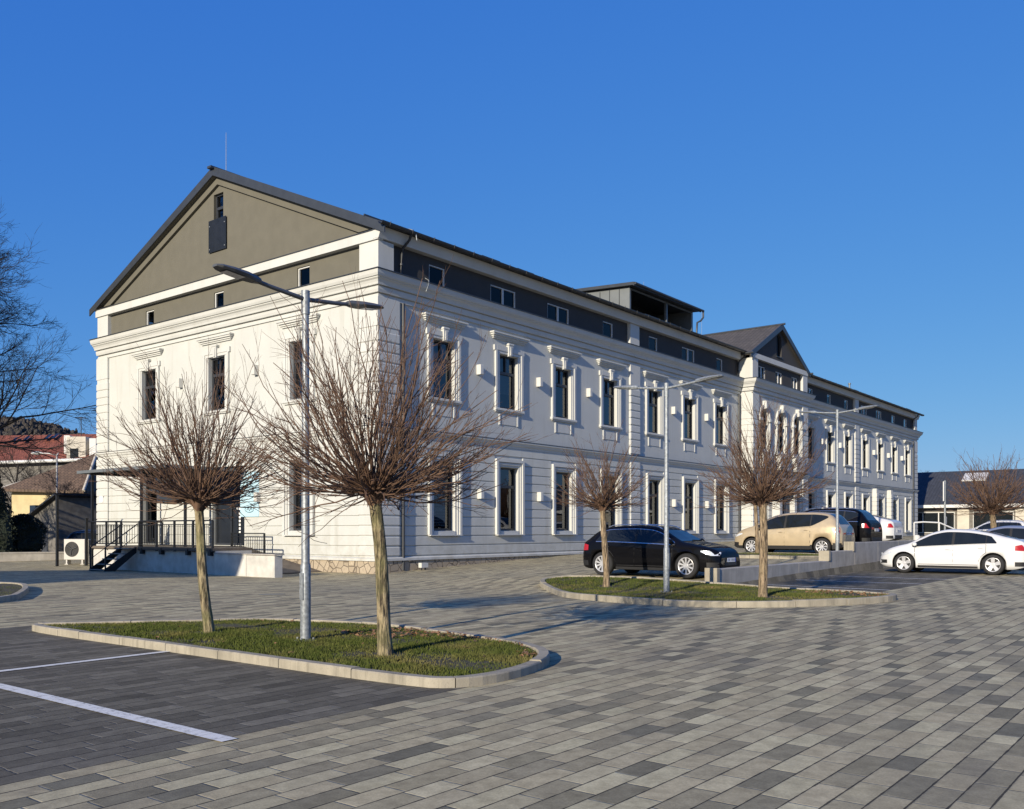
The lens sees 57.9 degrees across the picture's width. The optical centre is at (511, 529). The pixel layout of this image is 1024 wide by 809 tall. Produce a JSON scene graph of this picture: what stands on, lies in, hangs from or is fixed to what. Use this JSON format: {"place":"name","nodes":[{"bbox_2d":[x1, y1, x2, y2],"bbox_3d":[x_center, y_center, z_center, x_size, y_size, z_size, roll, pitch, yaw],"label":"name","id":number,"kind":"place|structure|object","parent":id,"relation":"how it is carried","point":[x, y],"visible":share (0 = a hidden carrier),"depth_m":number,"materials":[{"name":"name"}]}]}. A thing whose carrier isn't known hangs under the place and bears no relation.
{"place":"outdoors","nodes":[
{"label":"outdoors","id":0,"kind":"place"},
{"bbox_2d":[0,536,1023,808],"bbox_3d":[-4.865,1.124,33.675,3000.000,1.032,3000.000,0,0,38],"label":"ground","id":1,"kind":"structure","parent":0,"point":[910,696],"depth_m":8.31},
{"bbox_2d":[0,476,20,551],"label":"evergreen shrub","id":2,"kind":"object","parent":1,"relation":"on","point":[6,536],"visible":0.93,"depth_m":50.82,"materials":[{"name":"green plant"}]},
{"bbox_2d":[0,584,21,595],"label":"soil","id":3,"kind":"structure","parent":1,"relation":"on","point":[8,589],"depth_m":22.69,"materials":[{"name":"brown soil"}]},
{"bbox_2d":[0,582,28,602],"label":"kerb","id":4,"kind":"structure","parent":1,"relation":"on","point":[21,593],"depth_m":21.02,"materials":[{"name":"concrete"}]},
{"bbox_2d":[0,435,46,516],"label":"bare tree","id":5,"kind":"object","parent":1,"relation":"on","point":[11,475],"visible":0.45,"depth_m":84.60,"materials":[{"name":"brown plant"}]},
{"bbox_2d":[10,513,47,551],"bbox_3d":[-27.853,0.420,53.060,2.753,2.759,2.541,0,0,38],"label":"evergreen shrub","id":6,"kind":"object","parent":1,"relation":"on","point":[30,536],"visible":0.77,"depth_m":52.51,"materials":[{"name":"green plant"}]},
{"bbox_2d":[7,454,52,492],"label":"bare tree","id":7,"kind":"object","parent":1,"relation":"on","point":[29,472],"visible":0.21,"depth_m":87.38,"materials":[{"name":"brown plant"}]},
{"bbox_2d":[0,552,63,561],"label":"wall","id":8,"kind":"structure","parent":1,"relation":"on","point":[20,556],"depth_m":48.57,"materials":[{"name":"concrete"}]},
{"bbox_2d":[31,451,58,492],"bbox_3d":[-31.295,-1.950,61.993,1.804,6.700,0.280,0,0,1],"label":"street lamp","id":9,"kind":"object","parent":1,"relation":"on","point":[56,465],"visible":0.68,"depth_m":61.96,"materials":[{"name":"grey metal"}]},
{"bbox_2d":[0,433,96,516],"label":"house","id":10,"kind":"structure","parent":1,"relation":"on","point":[88,441],"depth_m":109.59,"materials":[{"name":"white paint"}]},
{"bbox_2d":[0,204,97,495],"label":"bare tree","id":11,"kind":"object","parent":1,"relation":"on","point":[17,381],"visible":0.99,"depth_m":48.89,"materials":[{"name":"brown plant"}]},
{"bbox_2d":[1,452,97,516],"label":"house","id":12,"kind":"structure","parent":1,"relation":"on","point":[27,496],"depth_m":75.79,"materials":[{"name":"brown tile"}]},
{"bbox_2d":[55,495,58,565],"bbox_3d":[-20.500,0.074,41.700,0.200,3.330,0.200,0,0,38],"label":"metal post","id":13,"kind":"object","parent":1,"relation":"on","point":[56,530],"visible":0.88,"depth_m":41.68,"materials":[{"name":"black metal"}]},
{"bbox_2d":[32,471,85,503],"bbox_3d":[-30.138,-1.309,62.197,3.187,6.038,4.009,0,0,-7],"label":"bare tree","id":14,"kind":"object","parent":1,"relation":"on","point":[64,490],"visible":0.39,"depth_m":61.75,"materials":[{"name":"brown plant"}]},
{"bbox_2d":[28,493,96,551],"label":"shed","id":15,"kind":"structure","parent":1,"relation":"on","point":[74,510],"depth_m":59.09,"materials":[{"name":"stone"}]},
{"bbox_2d":[42,522,47,551],"bbox_3d":[-29.988,0.500,59.380,0.900,2.000,0.032,0,0,38],"label":"door","id":16,"kind":"structure","parent":15,"relation":"in","point":[45,549],"depth_m":59.19,"materials":[{"name":"stone"}]},
{"bbox_2d":[64,539,88,564],"bbox_3d":[-20.699,1.043,43.947,1.000,1.220,0.466,0,0,0],"label":"air conditioner","id":17,"kind":"object","parent":1,"relation":"on","point":[74,549],"visible":1,"depth_m":43.76,"materials":[{"name":"white metal"}]},
{"bbox_2d":[63,530,95,551],"bbox_3d":[-24.595,0.848,56.003,4.666,1.703,2.149,0,0,-24],"label":"car","id":18,"kind":"object","parent":1,"relation":"on","point":[77,534],"visible":0.16,"depth_m":54.77,"materials":[{"name":"paint"}]},
{"bbox_2d":[0,651,169,671],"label":"bay marking","id":19,"kind":"object","parent":1,"relation":"on","point":[82,661],"visible":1,"depth_m":11.01,"materials":[{"name":"white paint"}]},
{"bbox_2d":[83,518,88,565],"bbox_3d":[-19.550,0.598,42.501,0.200,2.280,0.200,0,0,38],"label":"metal post","id":20,"kind":"object","parent":1,"relation":"on","point":[86,541],"visible":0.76,"depth_m":42.45,"materials":[{"name":"black metal"}]},
{"bbox_2d":[89,523,137,571],"bbox_3d":[-15.845,0.727,36.797,1.210,1.987,1.422,0,0,38],"label":"stair","id":21,"kind":"object","parent":1,"relation":"on","point":[106,560],"visible":0.9,"depth_m":36.64,"materials":[{"name":"black metal"}]},
{"bbox_2d":[0,683,236,741],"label":"bay marking","id":22,"kind":"object","parent":1,"relation":"on","point":[173,726],"visible":1,"depth_m":7.88,"materials":[{"name":"white paint"}]},
{"bbox_2d":[91,520,321,577],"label":"entrance deck","id":23,"kind":"structure","parent":1,"relation":"on","point":[232,560],"depth_m":35.36,"materials":[{"name":"grey concrete"}]},
{"bbox_2d":[77,465,244,566],"bbox_3d":[-14.970,-0.370,39.234,6.850,4.340,3.690,0,0,38],"label":"canopy","id":24,"kind":"object","parent":23,"relation":"on","point":[101,472],"visible":0.48,"depth_m":38.68,"materials":[{"name":"metal"}]},
{"bbox_2d":[32,618,549,687],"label":"kerb","id":25,"kind":"structure","parent":1,"relation":"on","point":[540,661],"depth_m":10.70,"materials":[{"name":"concrete"}]},
{"bbox_2d":[45,618,537,675],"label":"grass","id":26,"kind":"structure","parent":1,"relation":"on","point":[281,646],"depth_m":11.71,"materials":[{"name":"green plant"}]},
{"bbox_2d":[83,338,301,632],"bbox_3d":[-4.414,-0.628,13.162,3.153,4.315,2.696,0,0,-20],"label":"globe tree","id":27,"kind":"object","parent":26,"relation":"on","point":[199,493],"visible":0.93,"depth_m":12.99,"materials":[{"name":"brown plant"}]},
{"bbox_2d":[212,264,383,640],"bbox_3d":[-2.694,-0.832,12.072,0.300,4.684,2.720,0,0,38],"label":"street lamp","id":28,"kind":"object","parent":26,"relation":"on","point":[305,565],"visible":0.85,"depth_m":12.03,"materials":[{"name":"grey metal"}]},
{"bbox_2d":[82,620,536,666],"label":"fallen leaves","id":29,"kind":"object","parent":26,"relation":"on","point":[427,636],"visible":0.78,"depth_m":12.61,"materials":[{"name":"brown plant"}]},
{"bbox_2d":[209,261,547,655],"bbox_3d":[-1.520,-0.870,10.832,3.832,4.801,3.818,0,0,38],"label":"globe tree","id":30,"kind":"object","parent":26,"relation":"on","point":[373,486],"visible":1,"depth_m":10.53,"materials":[{"name":"brown plant"}]},
{"bbox_2d":[89,165,923,573],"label":"building","id":31,"kind":"structure","parent":1,"relation":"on","point":[173,303],"depth_m":41.14,"materials":[{"name":"white paint"}]},
{"bbox_2d":[131,348,163,435],"bbox_3d":[-16.940,-6.385,43.233,2.480,3.870,0.480,0,0,38],"label":"window","id":32,"kind":"structure","parent":31,"relation":"in","point":[158,351],"depth_m":43.39,"materials":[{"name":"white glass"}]},
{"bbox_2d":[147,310,153,324],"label":"attic window","id":33,"kind":"structure","parent":31,"relation":"in","point":[150,314],"depth_m":43.58,"materials":[{"name":"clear glass"}]},
{"bbox_2d":[146,478,156,543],"bbox_3d":[-16.786,-1.025,43.347,1.194,3.344,0.110,0,0,38],"label":"glazed door","id":34,"kind":"structure","parent":31,"relation":"in","point":[151,515],"depth_m":43.50,"materials":[{"name":"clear glass"}]},
{"bbox_2d":[196,332,233,427],"bbox_3d":[-12.704,-6.385,39.884,2.480,3.870,0.480,0,0,38],"label":"window","id":35,"kind":"structure","parent":31,"relation":"in","point":[216,351],"depth_m":39.98,"materials":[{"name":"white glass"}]},
{"bbox_2d":[209,194,225,252],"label":"gable window","id":36,"kind":"structure","parent":31,"relation":"in","point":[217,227],"depth_m":40.03,"materials":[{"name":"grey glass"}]},
{"bbox_2d":[215,291,223,307],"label":"attic window","id":37,"kind":"structure","parent":31,"relation":"in","point":[219,297],"depth_m":40.16,"materials":[{"name":"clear glass"}]},
{"bbox_2d":[215,466,243,544],"bbox_3d":[-11.962,-1.025,39.533,2.294,3.344,0.110,0,0,38],"label":"entrance door","id":38,"kind":"structure","parent":31,"relation":"in","point":[224,526],"depth_m":39.72,"materials":[{"name":"black glass"}]},
{"bbox_2d":[240,472,258,516],"bbox_3d":[-10.887,-1.475,38.353,1.250,1.850,0.048,0,0,38],"label":"banner","id":39,"kind":"object","parent":31,"relation":"attached to","point":[249,512],"visible":0.59,"depth_m":38.34,"materials":[{"name":"white plastic"}]},
{"bbox_2d":[276,313,320,416],"bbox_3d":[-8.334,-6.385,36.430,2.480,3.870,0.480,0,0,38],"label":"window","id":40,"kind":"structure","parent":31,"relation":"in","point":[288,337],"depth_m":36.70,"materials":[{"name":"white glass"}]},
{"bbox_2d":[282,452,315,535],"bbox_3d":[-8.322,-1.385,36.445,1.860,3.230,0.440,0,0,38],"label":"window","id":41,"kind":"structure","parent":31,"relation":"in","point":[297,498],"depth_m":36.79,"materials":[{"name":"clear glass"}]},
{"bbox_2d":[298,266,309,285],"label":"attic window","id":42,"kind":"structure","parent":31,"relation":"in","point":[303,273],"depth_m":36.61,"materials":[{"name":"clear glass"}]},
{"bbox_2d":[429,264,443,285],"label":"attic window","id":43,"kind":"structure","parent":31,"relation":"in","point":[436,274],"depth_m":36.40,"materials":[{"name":"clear glass"}]},
{"bbox_2d":[427,452,462,535],"bbox_3d":[-2.750,-1.385,36.464,0.520,3.230,1.900,0,0,38],"label":"window","id":44,"kind":"structure","parent":31,"relation":"in","point":[439,517],"depth_m":36.68,"materials":[{"name":"clear glass"}]},
{"bbox_2d":[422,312,468,417],"bbox_3d":[-2.740,-6.385,36.456,0.575,3.870,2.480,0,0,38],"label":"window","id":45,"kind":"structure","parent":31,"relation":"in","point":[444,333],"depth_m":36.56,"materials":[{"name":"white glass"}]},
{"bbox_2d":[491,285,514,307],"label":"attic window","id":46,"kind":"structure","parent":31,"relation":"in","point":[499,295],"depth_m":39.56,"materials":[{"name":"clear glass"}]},
{"bbox_2d":[494,458,524,534],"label":"window","id":47,"kind":"structure","parent":31,"relation":"in","point":[504,499],"depth_m":39.92,"materials":[{"name":"white glass"}]},
{"bbox_2d":[490,330,529,426],"bbox_3d":[-0.197,-6.385,39.672,0.575,3.870,2.480,0,0,38],"label":"window","id":48,"kind":"structure","parent":31,"relation":"in","point":[504,366],"depth_m":39.79,"materials":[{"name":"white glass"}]},
{"bbox_2d":[548,303,568,323],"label":"attic window","id":49,"kind":"structure","parent":31,"relation":"in","point":[556,313],"depth_m":42.77,"materials":[{"name":"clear glass"}]},
{"bbox_2d":[547,345,581,434],"bbox_3d":[2.352,-6.385,42.820,0.480,3.870,2.480,0,0,38],"label":"window","id":50,"kind":"structure","parent":31,"relation":"in","point":[559,378],"depth_m":42.92,"materials":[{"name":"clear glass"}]},
{"bbox_2d":[551,464,577,534],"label":"window","id":51,"kind":"structure","parent":31,"relation":"in","point":[559,513],"depth_m":42.98,"materials":[{"name":"white glass"}]},
{"bbox_2d":[603,321,611,336],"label":"attic window","id":52,"kind":"structure","parent":31,"relation":"in","point":[607,327],"depth_m":46.18,"materials":[{"name":"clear glass"}]},
{"bbox_2d":[596,358,626,440],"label":"window","id":53,"kind":"structure","parent":31,"relation":"in","point":[606,387],"depth_m":46.13,"materials":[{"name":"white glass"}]},
{"bbox_2d":[600,469,622,530],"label":"window","id":54,"kind":"structure","parent":31,"relation":"in","point":[609,516],"depth_m":46.48,"materials":[{"name":"white glass"}]},
{"bbox_2d":[649,336,656,350],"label":"attic window","id":55,"kind":"structure","parent":31,"relation":"in","point":[652,341],"depth_m":49.73,"materials":[{"name":"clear glass"}]},
{"bbox_2d":[645,473,663,525],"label":"window","id":56,"kind":"structure","parent":31,"relation":"in","point":[651,508],"depth_m":49.72,"materials":[{"name":"white glass"}]},
{"bbox_2d":[642,371,668,447],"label":"window","id":57,"kind":"structure","parent":31,"relation":"in","point":[650,396],"depth_m":49.55,"materials":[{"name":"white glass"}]},
{"bbox_2d":[682,347,693,361],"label":"attic window","id":58,"kind":"structure","parent":31,"relation":"in","point":[687,354],"depth_m":52.76,"materials":[{"name":"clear glass"}]},
{"bbox_2d":[681,476,699,533],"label":"window","id":59,"kind":"structure","parent":31,"relation":"in","point":[686,487],"depth_m":52.94,"materials":[{"name":"white glass"}]},
{"bbox_2d":[679,380,702,451],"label":"window","id":60,"kind":"structure","parent":31,"relation":"in","point":[686,404],"depth_m":52.75,"materials":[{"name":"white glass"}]},
{"bbox_2d":[717,358,721,370],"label":"attic window","id":61,"kind":"structure","parent":31,"relation":"in","point":[719,362],"depth_m":56.05,"materials":[{"name":"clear glass"}]},
{"bbox_2d":[713,479,729,533],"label":"window","id":62,"kind":"structure","parent":31,"relation":"in","point":[718,517],"depth_m":56.08,"materials":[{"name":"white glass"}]},
{"bbox_2d":[711,389,732,456],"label":"window","id":63,"kind":"structure","parent":31,"relation":"in","point":[718,422],"depth_m":55.86,"materials":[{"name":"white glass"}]},
{"bbox_2d":[758,366,764,378],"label":"attic window","id":64,"kind":"structure","parent":31,"relation":"in","point":[761,370],"depth_m":59.06,"materials":[{"name":"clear glass"}]},
{"bbox_2d":[759,401,772,468],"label":"arched window","id":65,"kind":"structure","parent":31,"relation":"in","point":[765,405],"depth_m":59.10,"materials":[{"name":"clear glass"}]},
{"bbox_2d":[776,372,780,383],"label":"attic window","id":66,"kind":"structure","parent":31,"relation":"in","point":[778,375],"depth_m":61.22,"materials":[{"name":"white glass"}]},
{"bbox_2d":[775,405,788,470],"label":"arched window","id":67,"kind":"structure","parent":31,"relation":"in","point":[782,407],"depth_m":61.19,"materials":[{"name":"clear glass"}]},
{"bbox_2d":[792,377,796,388],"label":"attic window","id":68,"kind":"structure","parent":31,"relation":"in","point":[794,380],"depth_m":63.39,"materials":[{"name":"white glass"}]},
{"bbox_2d":[791,409,804,472],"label":"arched window","id":69,"kind":"structure","parent":31,"relation":"in","point":[797,414],"depth_m":63.18,"materials":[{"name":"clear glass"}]},
{"bbox_2d":[808,488,816,509],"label":"window","id":70,"kind":"structure","parent":31,"relation":"in","point":[815,493],"depth_m":67.78,"materials":[{"name":"white glass"}]},
{"bbox_2d":[808,414,819,468],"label":"window","id":71,"kind":"structure","parent":31,"relation":"in","point":[810,416],"depth_m":67.76,"materials":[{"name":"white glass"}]},
{"bbox_2d":[824,419,835,471],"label":"window","id":72,"kind":"structure","parent":31,"relation":"in","point":[828,434],"depth_m":70.65,"materials":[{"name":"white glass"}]},
{"bbox_2d":[826,490,835,507],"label":"window","id":73,"kind":"structure","parent":31,"relation":"in","point":[828,492],"depth_m":70.81,"materials":[{"name":"white glass"}]},
{"bbox_2d":[844,492,852,507],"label":"window","id":74,"kind":"structure","parent":31,"relation":"in","point":[850,494],"depth_m":74.01,"materials":[{"name":"white glass"}]},
{"bbox_2d":[842,424,855,473],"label":"window","id":75,"kind":"structure","parent":31,"relation":"in","point":[847,433],"depth_m":73.88,"materials":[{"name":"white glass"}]},
{"bbox_2d":[861,493,869,511],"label":"window","id":76,"kind":"structure","parent":31,"relation":"in","point":[863,496],"depth_m":77.46,"materials":[{"name":"white glass"}]},
{"bbox_2d":[860,428,872,476],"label":"window","id":77,"kind":"structure","parent":31,"relation":"in","point":[863,443],"depth_m":77.33,"materials":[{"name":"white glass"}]},
{"bbox_2d":[876,433,886,478],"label":"window","id":78,"kind":"structure","parent":31,"relation":"in","point":[880,441],"depth_m":80.55,"materials":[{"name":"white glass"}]},
{"bbox_2d":[878,495,884,516],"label":"window","id":79,"kind":"structure","parent":31,"relation":"in","point":[880,497],"depth_m":80.73,"materials":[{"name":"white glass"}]},
{"bbox_2d":[890,436,900,480],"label":"window","id":80,"kind":"structure","parent":31,"relation":"in","point":[894,444],"depth_m":83.39,"materials":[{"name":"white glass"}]},
{"bbox_2d":[893,496,898,520],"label":"window","id":81,"kind":"structure","parent":31,"relation":"in","point":[894,498],"depth_m":83.92,"materials":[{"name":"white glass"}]},
{"bbox_2d":[903,440,912,482],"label":"window","id":82,"kind":"structure","parent":31,"relation":"in","point":[907,447],"depth_m":86.61,"materials":[{"name":"white glass"}]},
{"bbox_2d":[904,498,911,531],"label":"window","id":83,"kind":"structure","parent":31,"relation":"in","point":[906,499],"depth_m":87.14,"materials":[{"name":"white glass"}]},
{"bbox_2d":[583,524,739,578],"bbox_3d":[4.183,0.568,26.165,4.356,1.465,2.045,0,0,38],"label":"car","id":84,"kind":"object","parent":1,"relation":"on","point":[634,548],"visible":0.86,"depth_m":25.47,"materials":[{"name":"black paint"}]},
{"bbox_2d":[545,576,889,600],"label":"grass","id":85,"kind":"structure","parent":1,"relation":"on","point":[782,594],"depth_m":21.07,"materials":[{"name":"green plant"}]},
{"bbox_2d":[548,422,659,586],"bbox_3d":[2.280,-0.629,23.040,2.624,4.159,2.806,0,0,38],"label":"globe tree","id":86,"kind":"object","parent":85,"relation":"on","point":[601,504],"visible":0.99,"depth_m":22.91,"materials":[{"name":"brown plant"}]},
{"bbox_2d":[613,375,723,592],"bbox_3d":[3.441,-0.932,20.607,2.720,4.783,0.300,0,0,38],"label":"street lamp","id":87,"kind":"object","parent":85,"relation":"on","point":[666,559],"visible":0.89,"depth_m":20.57,"materials":[{"name":"grey metal"}]},
{"bbox_2d":[569,578,887,597],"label":"fallen leaves","id":88,"kind":"object","parent":85,"relation":"on","point":[811,591],"visible":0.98,"depth_m":20.08,"materials":[{"name":"brown plant"}]},
{"bbox_2d":[689,388,834,596],"bbox_3d":[5.297,-0.772,19.352,3.245,4.504,2.849,0,0,-9],"label":"globe tree","id":89,"kind":"object","parent":85,"relation":"on","point":[758,495],"visible":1,"depth_m":19.10,"materials":[{"name":"brown plant"}]},
{"bbox_2d":[540,575,896,607],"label":"kerb","id":90,"kind":"structure","parent":1,"relation":"on","point":[890,597],"depth_m":18.80,"materials":[{"name":"concrete"}]},
{"bbox_2d":[738,552,818,555],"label":"grass","id":91,"kind":"structure","parent":1,"relation":"on","point":[802,554],"depth_m":32.90,"materials":[{"name":"green plant"}]},
{"bbox_2d":[717,438,793,552],"bbox_3d":[9.078,-1.231,34.274,2.752,4.561,2.744,0,0,38],"label":"globe tree","id":92,"kind":"object","parent":91,"relation":"on","point":[756,529],"visible":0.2,"depth_m":34.12,"materials":[{"name":"brown plant"}]},
{"bbox_2d":[738,552,818,558],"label":"kerb","id":93,"kind":"structure","parent":1,"relation":"on","point":[780,557],"depth_m":32.34,"materials":[{"name":"concrete"}]},
{"bbox_2d":[734,512,854,552],"bbox_3d":[10.783,0.128,35.581,4.326,1.604,2.058,0,0,38],"label":"car","id":94,"kind":"object","parent":1,"relation":"on","point":[815,531],"visible":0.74,"depth_m":34.57,"materials":[{"name":"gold paint"}]},
{"bbox_2d":[705,540,914,582],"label":"retaining wall","id":95,"kind":"structure","parent":1,"relation":"on","point":[853,553],"depth_m":29.42,"materials":[{"name":"concrete"}]},
{"bbox_2d":[799,405,877,550],"bbox_3d":[11.314,-1.602,32.179,2.720,5.263,0.300,0,0,38],"label":"street lamp","id":96,"kind":"object","parent":1,"relation":"on","point":[837,532],"visible":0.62,"depth_m":32.14,"materials":[{"name":"grey metal"}]},
{"bbox_2d":[804,507,881,541],"bbox_3d":[12.627,-0.052,38.075,4.666,1.703,2.149,0,0,38],"label":"car","id":97,"kind":"object","parent":1,"relation":"on","point":[866,525],"visible":0.26,"depth_m":36.42,"materials":[{"name":"black paint"}]},
{"bbox_2d":[873,515,902,540],"bbox_3d":[15.613,-0.059,42.980,4.516,1.459,2.076,0,0,38],"label":"car","id":98,"kind":"object","parent":1,"relation":"on","point":[892,529],"visible":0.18,"depth_m":41.21,"materials":[{"name":"white paint"}]},
{"bbox_2d":[913,521,954,535],"bbox_3d":[19.431,0.310,40.856,3.777,1.380,0.363,0,0,-16],"label":"handrail","id":99,"kind":"object","parent":1,"relation":"on","point":[939,523],"visible":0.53,"depth_m":40.48,"materials":[{"name":"white metal"}]},
{"bbox_2d":[943,481,946,529],"bbox_3d":[21.063,-0.807,45.027,0.100,3.185,0.530,0,0,38],"label":"sign post","id":100,"kind":"object","parent":1,"relation":"on","point":[944,498],"visible":0.76,"depth_m":44.99,"materials":[{"name":"grey metal"}]},
{"bbox_2d":[880,529,1023,574],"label":"car","id":101,"kind":"object","parent":1,"relation":"on","point":[991,553],"visible":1,"depth_m":29.97,"materials":[{"name":"white paint"}]},
{"bbox_2d":[917,469,1023,535],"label":"building","id":102,"kind":"structure","parent":1,"relation":"on","point":[930,486],"depth_m":94.44,"materials":[{"name":"stone"}]},
{"bbox_2d":[917,512,954,532],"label":"window","id":103,"kind":"structure","parent":102,"relation":"in","point":[922,516],"depth_m":94.31,"materials":[{"name":"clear glass"}]},
{"bbox_2d":[973,511,1013,527],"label":"window","id":104,"kind":"structure","parent":102,"relation":"in","point":[985,519],"depth_m":91.27,"materials":[{"name":"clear glass"}]},
{"bbox_2d":[930,446,1023,527],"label":"globe tree","id":105,"kind":"object","parent":1,"relation":"on","point":[993,509],"visible":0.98,"depth_m":44.79,"materials":[{"name":"brown plant"}]},
{"bbox_2d":[971,520,1023,530],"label":"car","id":106,"kind":"object","parent":1,"relation":"on","point":[987,526],"visible":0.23,"depth_m":54.04,"materials":[{"name":"white paint"}]},
{"bbox_2d":[986,526,1023,538],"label":"car","id":107,"kind":"object","parent":1,"relation":"on","point":[1016,531],"visible":0.1,"depth_m":32.82,"materials":[{"name":"silver paint"}]},
{"bbox_2d":[0,0,1023,472],"label":"sky","id":108,"kind":"structure","parent":0,"point":[848,175],"materials":[{"name":"blue"}]},
{"bbox_3d":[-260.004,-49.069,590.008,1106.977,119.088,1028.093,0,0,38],"label":"hills","id":109,"kind":"structure","parent":0,"visible":0},
{"bbox_2d":[0,416,84,435],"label":"distant wood","id":110,"kind":"object","parent":109,"relation":"on","point":[23,425],"visible":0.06,"depth_m":579.25,"materials":[{"name":"brown plant"}]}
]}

